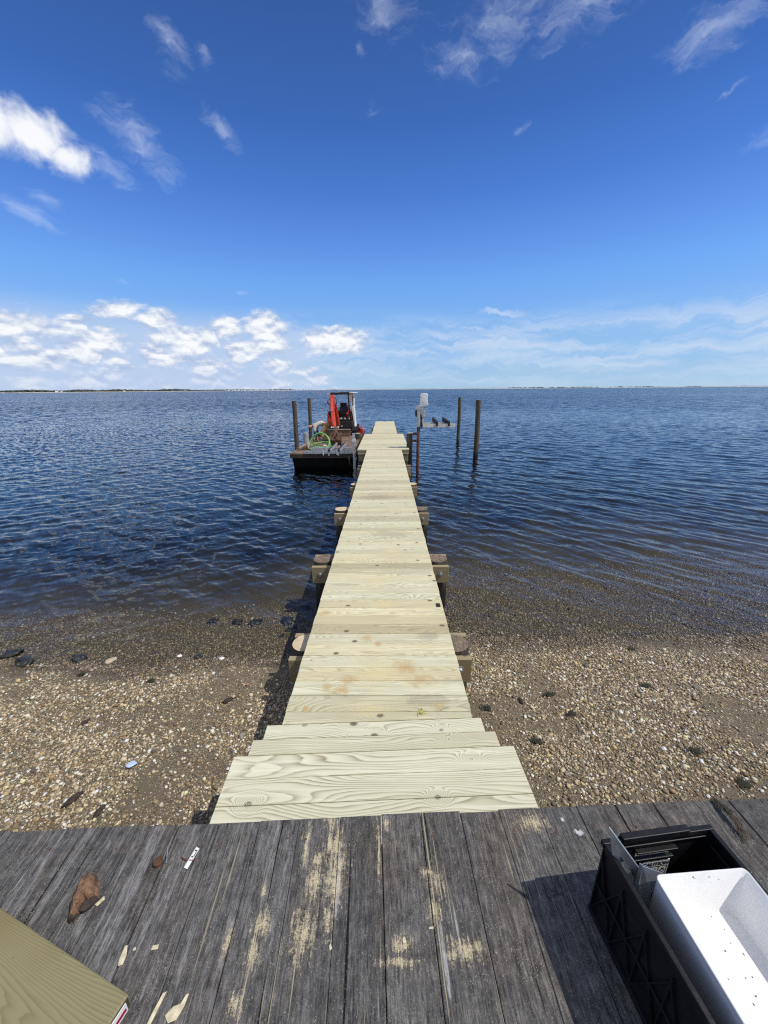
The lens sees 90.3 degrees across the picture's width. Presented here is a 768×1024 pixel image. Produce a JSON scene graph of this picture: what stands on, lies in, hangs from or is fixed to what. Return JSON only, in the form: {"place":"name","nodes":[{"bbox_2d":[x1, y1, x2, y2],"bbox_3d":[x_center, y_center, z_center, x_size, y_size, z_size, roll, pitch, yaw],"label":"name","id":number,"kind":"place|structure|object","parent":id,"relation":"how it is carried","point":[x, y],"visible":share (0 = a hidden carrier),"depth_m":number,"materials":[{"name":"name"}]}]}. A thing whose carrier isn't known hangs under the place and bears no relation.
{"place":"outdoors","nodes":[
{"label":"outdoors","id":0,"kind":"place"},
{"bbox_2d":[2,390,284,392],"bbox_3d":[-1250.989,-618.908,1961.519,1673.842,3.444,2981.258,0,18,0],"label":"shore","id":1,"kind":"structure","parent":0,"point":[126,391],"depth_m":2216.20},
{"bbox_2d":[0,389,292,392],"bbox_3d":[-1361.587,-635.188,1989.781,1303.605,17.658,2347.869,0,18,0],"label":"woods","id":2,"kind":"object","parent":1,"relation":"on","point":[91,390],"visible":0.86,"depth_m":2143.14,"materials":[{"name":"plant"}]},
{"bbox_2d":[0,387,767,1023],"bbox_3d":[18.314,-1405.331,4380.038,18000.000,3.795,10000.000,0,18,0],"label":"beach","id":3,"kind":"structure","parent":0,"point":[150,541],"depth_m":8.91,"materials":[{"name":"blue liquid"}]},
{"bbox_2d":[77,718,89,726],"bbox_3d":[-2.599,1.827,3.311,0.045,0.028,0.103,7,19,23],"label":"driftwood bit","id":4,"kind":"object","parent":3,"relation":"on","point":[82,723],"visible":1,"depth_m":3.30,"materials":[{"name":"brown wood"}]},
{"bbox_2d":[105,657,116,663],"bbox_3d":[-3.013,1.642,4.207,0.084,0.051,0.127,10,21,30],"label":"tan stone","id":5,"kind":"object","parent":3,"relation":"on","point":[110,660],"visible":0.99,"depth_m":4.20,"materials":[{"name":"beige stone"}]},
{"bbox_2d":[126,761,136,767],"bbox_3d":[-1.889,1.889,2.859,0.073,0.008,0.049,0,28,-18],"label":"blue shell piece","id":6,"kind":"object","parent":3,"relation":"on","point":[131,764],"visible":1,"depth_m":2.85,"materials":[{"name":"blue"}]},
{"bbox_2d":[207,617,219,624],"bbox_3d":[-2.273,1.460,5.085,0.135,0.077,0.167,0,18,0],"label":"shore rock","id":7,"kind":"object","parent":3,"relation":"on","point":[212,621],"visible":0.97,"depth_m":5.04,"materials":[{"name":"grey stone"}]},
{"bbox_2d":[223,697,234,703],"bbox_3d":[-1.442,1.749,3.556,0.051,0.034,0.118,15,23,39],"label":"driftwood bit","id":8,"kind":"object","parent":3,"relation":"on","point":[226,700],"visible":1,"depth_m":3.54,"materials":[{"name":"brown wood"}]},
{"bbox_2d":[281,616,294,625],"bbox_3d":[-1.275,1.429,5.028,0.167,0.092,0.229,-16,23,-40],"label":"shore rock","id":9,"kind":"object","parent":3,"relation":"on","point":[286,621],"visible":1,"depth_m":4.98,"materials":[{"name":"grey stone"}]},
{"bbox_2d":[298,604,310,610],"bbox_3d":[-1.113,1.363,5.405,0.201,0.069,0.128,-12,21,-32],"label":"shore rock","id":10,"kind":"object","parent":3,"relation":"on","point":[305,607],"visible":0.96,"depth_m":5.38,"materials":[{"name":"grey stone"}]},
{"bbox_2d":[355,433,360,473],"bbox_3d":[-1.227,-2.665,18.424,0.300,2.242,0.300,0,18,0],"label":"stub pile","id":11,"kind":"object","parent":3,"relation":"on","point":[357,436],"visible":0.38,"depth_m":18.04,"materials":[{"name":"brown wood"}]},
{"bbox_2d":[209,421,537,841],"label":"walkway pier","id":12,"kind":"structure","parent":3,"relation":"on","point":[353,734],"depth_m":2.61,"materials":[{"name":"wood"}]},
{"bbox_2d":[0,798,767,1023],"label":"weathered deck","id":13,"kind":"structure","parent":3,"relation":"on","point":[244,922],"depth_m":1.16,"materials":[{"name":"wood"}]},
{"bbox_2d":[0,908,130,1023],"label":"treated plank","id":14,"kind":"object","parent":13,"relation":"on","point":[43,980],"visible":1,"depth_m":0.98,"materials":[{"name":"wood"}]},
{"bbox_2d":[68,872,100,922],"bbox_3d":[-0.932,1.180,1.189,0.077,0.044,0.123,-11,21,-30],"label":"rotten wood chunk","id":15,"kind":"object","parent":13,"relation":"on","point":[86,896],"visible":1,"depth_m":1.17,"materials":[{"name":"brown wood"}]},
{"bbox_2d":[95,896,104,905],"bbox_3d":[-0.876,1.202,1.178,0.011,0.005,0.026,14,23,38],"label":"wood chip","id":16,"kind":"object","parent":13,"relation":"on","point":[102,899],"visible":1,"depth_m":1.18,"materials":[{"name":"beige wood"}]},
{"bbox_2d":[118,945,127,965],"bbox_3d":[-0.727,1.237,1.065,0.016,0.003,0.040,1,24,-9],"label":"wood chip","id":17,"kind":"object","parent":13,"relation":"on","point":[122,958],"visible":1,"depth_m":1.06,"materials":[{"name":"beige wood"}]},
{"bbox_2d":[151,944,158,949],"bbox_3d":[-0.648,1.232,1.080,0.019,0.004,0.010,-3,18,-9],"label":"wood chip","id":18,"kind":"object","parent":13,"relation":"on","point":[154,947],"visible":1,"depth_m":1.08,"materials":[{"name":"beige wood"}]},
{"bbox_2d":[147,991,166,1023],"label":"wood chip","id":19,"kind":"object","parent":13,"relation":"on","point":[153,1014],"visible":1,"depth_m":0.97,"materials":[{"name":"beige wood"}]},
{"bbox_2d":[153,856,162,867],"bbox_3d":[-0.751,1.165,1.270,0.029,0.016,0.029,0,18,0],"label":"rusty bolt head","id":20,"kind":"object","parent":13,"relation":"on","point":[158,862],"visible":1,"depth_m":1.27},
{"bbox_2d":[165,994,188,1022],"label":"wood chip","id":21,"kind":"object","parent":13,"relation":"on","point":[172,1014],"visible":1,"depth_m":0.97,"materials":[{"name":"beige wood"}]},
{"bbox_2d":[184,847,198,868],"bbox_3d":[-0.646,1.163,1.284,0.014,0.004,0.060,4,18,14],"label":"paper scrap","id":22,"kind":"object","parent":13,"relation":"on","point":[188,863],"visible":1,"depth_m":1.28,"materials":[{"name":"white paper"}]},
{"bbox_2d":[587,824,767,1023],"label":"plastic crate","id":23,"kind":"object","parent":13,"relation":"on","point":[660,987],"visible":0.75,"depth_m":1.01,"materials":[{"name":"plastic"}]},
{"bbox_2d":[609,827,641,897],"bbox_3d":[0.658,1.002,1.036,0.035,0.280,0.125,-13,21,-33],"label":"galvanised plate","id":24,"kind":"object","parent":23,"relation":"in","point":[621,854],"visible":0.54,"depth_m":1.02,"materials":[{"name":"metal"}]},
{"bbox_2d":[634,863,661,907],"bbox_3d":[0.694,1.027,1.017,0.066,0.203,0.034,3,18,10],"label":"galvanised bracket","id":25,"kind":"object","parent":23,"relation":"attached to","point":[646,878],"visible":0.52,"depth_m":1.00,"materials":[{"name":"metal"}]},
{"bbox_2d":[648,868,767,1023],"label":"white tray","id":26,"kind":"object","parent":23,"relation":"in","point":[712,925],"visible":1,"depth_m":0.94,"materials":[{"name":"plastic"}]},
{"bbox_2d":[0,549,767,831],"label":"pebbles","id":27,"kind":"object","parent":3,"relation":"on","point":[46,786],"visible":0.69,"depth_m":3.67,"materials":[{"name":"brown gravel"}]},
{"bbox_2d":[0,649,23,658],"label":"shore rock","id":28,"kind":"object","parent":27,"relation":"on","point":[10,653],"visible":0.87,"depth_m":4.29,"materials":[{"name":"grey stone"}]},
{"bbox_2d":[15,655,33,667],"bbox_3d":[-3.919,1.632,4.158,0.202,0.100,0.171,0,18,0],"label":"shore rock","id":29,"kind":"object","parent":27,"relation":"on","point":[23,661],"visible":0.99,"depth_m":4.13,"materials":[{"name":"grey stone"}]},
{"bbox_2d":[61,791,83,807],"bbox_3d":[-2.118,1.953,2.593,0.057,0.036,0.131,4,18,13],"label":"driftwood bit","id":30,"kind":"object","parent":27,"relation":"on","point":[71,799],"visible":1,"depth_m":2.58,"materials":[{"name":"brown wood"}]},
{"bbox_2d":[70,653,87,662],"bbox_3d":[-3.377,1.622,4.231,0.211,0.083,0.136,8,20,25],"label":"shore rock","id":31,"kind":"object","parent":27,"relation":"on","point":[78,658],"visible":0.99,"depth_m":4.21,"materials":[{"name":"grey stone"}]},
{"bbox_2d":[92,804,106,819],"bbox_3d":[-1.875,1.969,2.512,0.046,0.026,0.099,0,18,0],"label":"driftwood bit","id":32,"kind":"object","parent":27,"relation":"on","point":[98,811],"visible":1,"depth_m":2.50,"materials":[{"name":"brown wood"}]},
{"bbox_2d":[194,654,201,659],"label":"shore rock","id":33,"kind":"object","parent":27,"relation":"on","point":[197,656],"visible":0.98,"depth_m":4.22,"materials":[{"name":"grey stone"}]},
{"bbox_2d":[232,619,242,624],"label":"shore rock","id":34,"kind":"object","parent":27,"relation":"on","point":[237,621],"visible":1,"depth_m":5.01,"materials":[{"name":"grey stone"}]},
{"bbox_2d":[248,619,261,625],"bbox_3d":[-1.687,1.458,4.995,0.139,0.077,0.164,8,20,24],"label":"shore rock","id":35,"kind":"object","parent":27,"relation":"on","point":[253,622],"visible":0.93,"depth_m":4.98,"materials":[{"name":"grey stone"}]},
{"bbox_2d":[284,626,296,631],"bbox_3d":[-1.172,1.479,4.835,0.170,0.065,0.118,0,18,0],"label":"shore rock","id":36,"kind":"object","parent":27,"relation":"on","point":[290,629],"visible":0.99,"depth_m":4.81,"materials":[{"name":"grey stone"}]},
{"bbox_2d":[640,682,653,688],"bbox_3d":[2.505,1.655,3.653,0.120,0.006,0.096,0,18,0],"label":"seaweed clump","id":37,"kind":"object","parent":27,"relation":"on","point":[646,685],"visible":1,"depth_m":3.65,"materials":[{"name":"plant"}]},
{"bbox_2d":[736,776,753,789],"bbox_3d":[2.478,1.862,2.627,0.108,0.008,0.096,-4,18,-11],"label":"seaweed clump","id":38,"kind":"object","parent":27,"relation":"on","point":[742,782],"visible":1,"depth_m":2.62,"materials":[{"name":"green plant"}]},
{"bbox_2d":[407,432,412,481],"bbox_3d":[0.933,-1.666,14.136,0.231,2.532,0.230,0,18,0],"label":"stub pile","id":39,"kind":"object","parent":3,"relation":"on","point":[409,439],"visible":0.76,"depth_m":13.82,"materials":[{"name":"wood"}]},
{"bbox_2d":[412,393,454,485],"bbox_3d":[1.743,-2.315,14.103,1.496,3.976,1.229,0,18,0],"label":"lift","id":40,"kind":"object","parent":3,"relation":"on","point":[420,409],"visible":0.99,"depth_m":13.33,"materials":[{"name":"metal"}]},
{"bbox_2d":[480,704,492,710],"bbox_3d":[0.905,1.717,3.369,0.111,0.008,0.079,7,19,21],"label":"seaweed clump","id":41,"kind":"object","parent":3,"relation":"on","point":[487,707],"visible":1,"depth_m":3.36,"materials":[{"name":"green plant"}]},
{"bbox_2d":[528,735,544,743],"bbox_3d":[1.201,1.797,3.004,0.095,0.008,0.094,-9,20,-23],"label":"seaweed clump","id":42,"kind":"object","parent":3,"relation":"on","point":[537,741],"visible":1,"depth_m":3.00,"materials":[{"name":"green plant"}]},
{"bbox_2d":[542,691,554,696],"bbox_3d":[1.532,1.685,3.545,0.136,0.008,0.072,0,18,0],"label":"seaweed clump","id":43,"kind":"object","parent":3,"relation":"on","point":[549,694],"visible":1,"depth_m":3.54,"materials":[{"name":"plant"}]},
{"bbox_2d":[566,710,577,716],"bbox_3d":[1.617,1.737,3.296,0.103,0.008,0.083,0,18,0],"label":"seaweed clump","id":44,"kind":"object","parent":3,"relation":"on","point":[571,712],"visible":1,"depth_m":3.29,"materials":[{"name":"plant"}]},
{"bbox_2d":[681,745,704,755],"bbox_3d":[2.336,1.801,2.896,0.156,0.008,0.083,7,19,22],"label":"seaweed clump","id":45,"kind":"object","parent":3,"relation":"on","point":[692,749],"visible":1,"depth_m":2.89,"materials":[{"name":"plant"}]},
{"bbox_2d":[0,386,767,552],"bbox_3d":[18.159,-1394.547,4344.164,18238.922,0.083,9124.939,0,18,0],"label":"water","id":46,"kind":"structure","parent":0,"point":[410,406],"depth_m":38.74,"materials":[{"name":"blue liquid"}]},
{"bbox_2d":[292,401,301,486],"bbox_3d":[-3.481,-2.181,15.385,0.227,4.417,0.177,0,18,0],"label":"mooring pile","id":47,"kind":"object","parent":46,"relation":"in","point":[296,437],"visible":0.62,"depth_m":14.99,"materials":[{"name":"brown wood"}]},
{"bbox_2d":[307,398,313,476],"bbox_3d":[-3.438,-3.058,18.044,0.246,4.458,0.161,0,18,0],"label":"mooring pile","id":48,"kind":"object","parent":46,"relation":"in","point":[309,415],"visible":0.52,"depth_m":17.56,"materials":[{"name":"brown wood"}]},
{"bbox_2d":[290,429,364,474],"bbox_3d":[-2.314,-3.368,18.510,2.350,1.445,8.926,0,18,0],"label":"work barge","id":49,"kind":"object","parent":46,"relation":"on","point":[331,464],"visible":0.68,"depth_m":14.62,"materials":[{"name":"metal"}]},
{"bbox_2d":[307,432,331,449],"bbox_3d":[-2.552,-2.884,15.384,0.940,0.641,1.247,7,19,22],"label":"suction hose","id":50,"kind":"object","parent":49,"relation":"on","point":[328,442],"visible":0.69,"depth_m":15.37,"materials":[{"name":"plastic"}]},
{"bbox_2d":[304,442,351,455],"bbox_3d":[-2.089,-2.452,14.620,1.742,0.410,1.094,0,18,0],"label":"lift cradle","id":51,"kind":"object","parent":49,"relation":"on","point":[334,449],"visible":1,"depth_m":14.39,"materials":[{"name":"metal"}]},
{"bbox_2d":[326,392,360,444],"bbox_3d":[-2.197,-4.673,18.479,1.920,2.153,5.803,0,18,0],"label":"mini excavator","id":52,"kind":"object","parent":49,"relation":"on","point":[342,421],"visible":0.89,"depth_m":19.33,"materials":[{"name":"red metal"}]},
{"bbox_2d":[352,433,356,478],"bbox_3d":[-1.093,-2.058,14.154,0.146,1.700,0.125,0,18,0],"label":"steel spud","id":53,"kind":"object","parent":49,"relation":"attached to","point":[354,454],"visible":1,"depth_m":14.11,"materials":[{"name":"metal"}]},
{"bbox_2d":[456,397,460,458],"bbox_3d":[4.089,-4.046,21.056,0.214,4.377,0.180,0,18,0],"label":"mooring pile","id":54,"kind":"object","parent":46,"relation":"in","point":[458,425],"visible":0.8,"depth_m":20.79,"materials":[{"name":"brown wood"}]},
{"bbox_2d":[473,400,480,471],"bbox_3d":[4.050,-2.671,16.814,0.278,4.358,0.215,0,18,0],"label":"mooring pile","id":55,"kind":"object","parent":46,"relation":"in","point":[476,434],"visible":0.73,"depth_m":16.52,"materials":[{"name":"brown wood"}]},
{"bbox_2d":[0,0,767,392],"label":"sky","id":56,"kind":"structure","parent":0,"point":[195,194],"materials":[{"name":"blue"}]},
{"bbox_2d":[326,386,728,389],"bbox_3d":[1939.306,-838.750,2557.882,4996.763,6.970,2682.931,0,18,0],"label":"dune ridge","id":57,"kind":"structure","parent":0,"point":[564,387],"depth_m":3474.14,"materials":[{"name":"beige sand"}]},
{"bbox_2d":[341,386,766,389],"bbox_3d":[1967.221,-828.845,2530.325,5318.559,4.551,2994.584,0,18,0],"label":"barrier beach","id":58,"kind":"structure","parent":0,"point":[520,388],"depth_m":3407.28,"materials":[{"name":"beige sand"}]},
{"bbox_2d":[509,386,702,387],"bbox_3d":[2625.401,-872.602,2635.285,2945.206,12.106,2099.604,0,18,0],"label":"barrier woods","id":59,"kind":"object","parent":58,"relation":"on","point":[618,386],"visible":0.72,"depth_m":3424.70,"materials":[{"name":"green plant"}]},
{"bbox_2d":[710,796,748,842],"bbox_3d":[1.255,1.103,1.384,0.039,0.029,0.160,0,18,0],"label":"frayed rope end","id":60,"kind":"object","parent":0,"point":[739,826],"visible":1,"depth_m":1.37,"materials":[{"name":"fabric"}]}
]}

